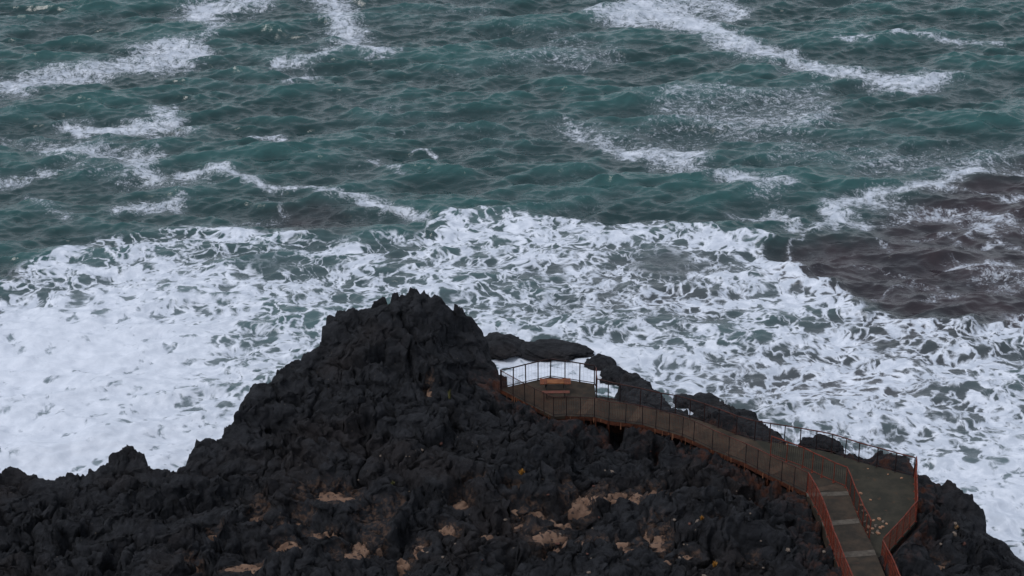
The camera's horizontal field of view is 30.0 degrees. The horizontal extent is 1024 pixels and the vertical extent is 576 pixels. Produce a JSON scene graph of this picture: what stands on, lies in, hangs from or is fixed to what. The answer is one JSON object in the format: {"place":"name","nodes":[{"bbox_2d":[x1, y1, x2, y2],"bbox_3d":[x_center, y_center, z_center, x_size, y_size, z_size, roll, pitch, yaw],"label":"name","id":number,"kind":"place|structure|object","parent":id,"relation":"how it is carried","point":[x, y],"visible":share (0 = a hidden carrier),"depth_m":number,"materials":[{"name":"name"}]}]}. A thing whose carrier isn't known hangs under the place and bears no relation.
{"place":"outdoors","nodes":[
{"label":"outdoors","id":0,"kind":"place"},
{"bbox_2d":[0,0,1023,560],"bbox_3d":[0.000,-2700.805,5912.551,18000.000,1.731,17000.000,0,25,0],"label":"water","id":1,"kind":"structure","parent":0,"point":[806,214],"depth_m":133.21,"materials":[{"name":"liquid"}]},
{"bbox_2d":[485,332,524,359],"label":"sea rock","id":2,"kind":"object","parent":1,"relation":"in","point":[504,346],"visible":0.81,"depth_m":112.35,"materials":[{"name":"black stone"}]},
{"bbox_2d":[518,338,593,361],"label":"sea rock","id":3,"kind":"object","parent":1,"relation":"in","point":[539,349],"visible":0.96,"depth_m":112.31,"materials":[{"name":"black stone"}]},
{"bbox_2d":[584,353,616,370],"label":"sea rock","id":4,"kind":"object","parent":1,"relation":"in","point":[599,361],"visible":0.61,"depth_m":110.40,"materials":[{"name":"black stone"}]},
{"bbox_2d":[599,365,628,385],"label":"sea rock","id":5,"kind":"object","parent":1,"relation":"in","point":[612,373],"visible":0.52,"depth_m":108.59,"materials":[{"name":"black stone"}]},
{"bbox_2d":[673,392,719,412],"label":"sea rock","id":6,"kind":"object","parent":1,"relation":"in","point":[708,398],"visible":0.38,"depth_m":105.92,"materials":[{"name":"black stone"}]},
{"bbox_2d":[0,287,1023,575],"bbox_3d":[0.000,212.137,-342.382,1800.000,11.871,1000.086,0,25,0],"label":"terrain","id":7,"kind":"structure","parent":0,"point":[344,405],"depth_m":88.16,"materials":[{"name":"black stone"}]},
{"bbox_2d":[196,388,944,575],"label":"sand","id":8,"kind":"structure","parent":7,"relation":"on","point":[546,537],"depth_m":85.31,"materials":[{"name":"brown sand"}]},
{"bbox_2d":[592,421,768,486],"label":"walkway piers","id":9,"kind":"structure","parent":7,"relation":"on","point":[767,482],"depth_m":93.78,"materials":[{"name":"brown metal"}]},
{"bbox_2d":[500,377,846,491],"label":"walkway","id":10,"kind":"structure","parent":9,"relation":"on","point":[578,389],"depth_m":94.94,"materials":[{"name":"brown wood"}]},
{"bbox_2d":[500,358,594,388],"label":"railing","id":11,"kind":"object","parent":10,"relation":"on","point":[550,359],"visible":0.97,"depth_m":98.18,"materials":[{"name":"metal"}]},
{"bbox_2d":[540,378,570,397],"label":"bench","id":12,"kind":"object","parent":10,"relation":"on","point":[563,381],"visible":0.95,"depth_m":96.99,"materials":[{"name":"brown wood"}]},
{"bbox_2d":[500,371,807,496],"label":"railing","id":13,"kind":"object","parent":10,"relation":"on","point":[521,391],"visible":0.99,"depth_m":93.72,"materials":[{"name":"metal"}]},
{"bbox_2d":[577,397,841,492],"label":"joint plates","id":14,"kind":"object","parent":10,"relation":"on","point":[733,449],"visible":0.83,"depth_m":93.64,"materials":[{"name":"metal"}]},
{"bbox_2d":[595,368,915,476],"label":"railing","id":15,"kind":"object","parent":10,"relation":"on","point":[769,440],"visible":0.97,"depth_m":92.77,"materials":[{"name":"metal"}]},
{"bbox_2d":[798,434,844,453],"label":"lava boulder","id":16,"kind":"object","parent":7,"relation":"on","point":[824,440],"visible":0.52,"depth_m":92.69,"materials":[{"name":"black stone"}]},
{"bbox_2d":[806,494,884,575],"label":"stairs","id":17,"kind":"structure","parent":7,"relation":"on","point":[852,537],"depth_m":84.62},
{"bbox_2d":[806,472,852,575],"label":"railing","id":18,"kind":"object","parent":17,"relation":"on","point":[829,536],"visible":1,"depth_m":84.13,"materials":[{"name":"red metal"}]},
{"bbox_2d":[806,491,875,557],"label":"step edges","id":19,"kind":"object","parent":17,"relation":"on","point":[855,553],"visible":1,"depth_m":85.48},
{"bbox_2d":[879,540,900,575],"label":"railing","id":20,"kind":"object","parent":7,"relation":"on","point":[887,553],"visible":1,"depth_m":81.44,"materials":[{"name":"red metal"}]},
{"bbox_2d":[756,440,915,558],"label":"terrace","id":21,"kind":"structure","parent":0,"point":[891,495],"depth_m":89.10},
{"bbox_2d":[769,436,871,538],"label":"railing","id":22,"kind":"object","parent":21,"relation":"on","point":[858,504],"visible":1,"depth_m":88.84,"materials":[{"name":"brown metal"}]},
{"bbox_2d":[883,456,917,555],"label":"railing","id":23,"kind":"object","parent":21,"relation":"on","point":[909,523],"visible":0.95,"depth_m":85.19,"materials":[{"name":"red metal"}]}
]}

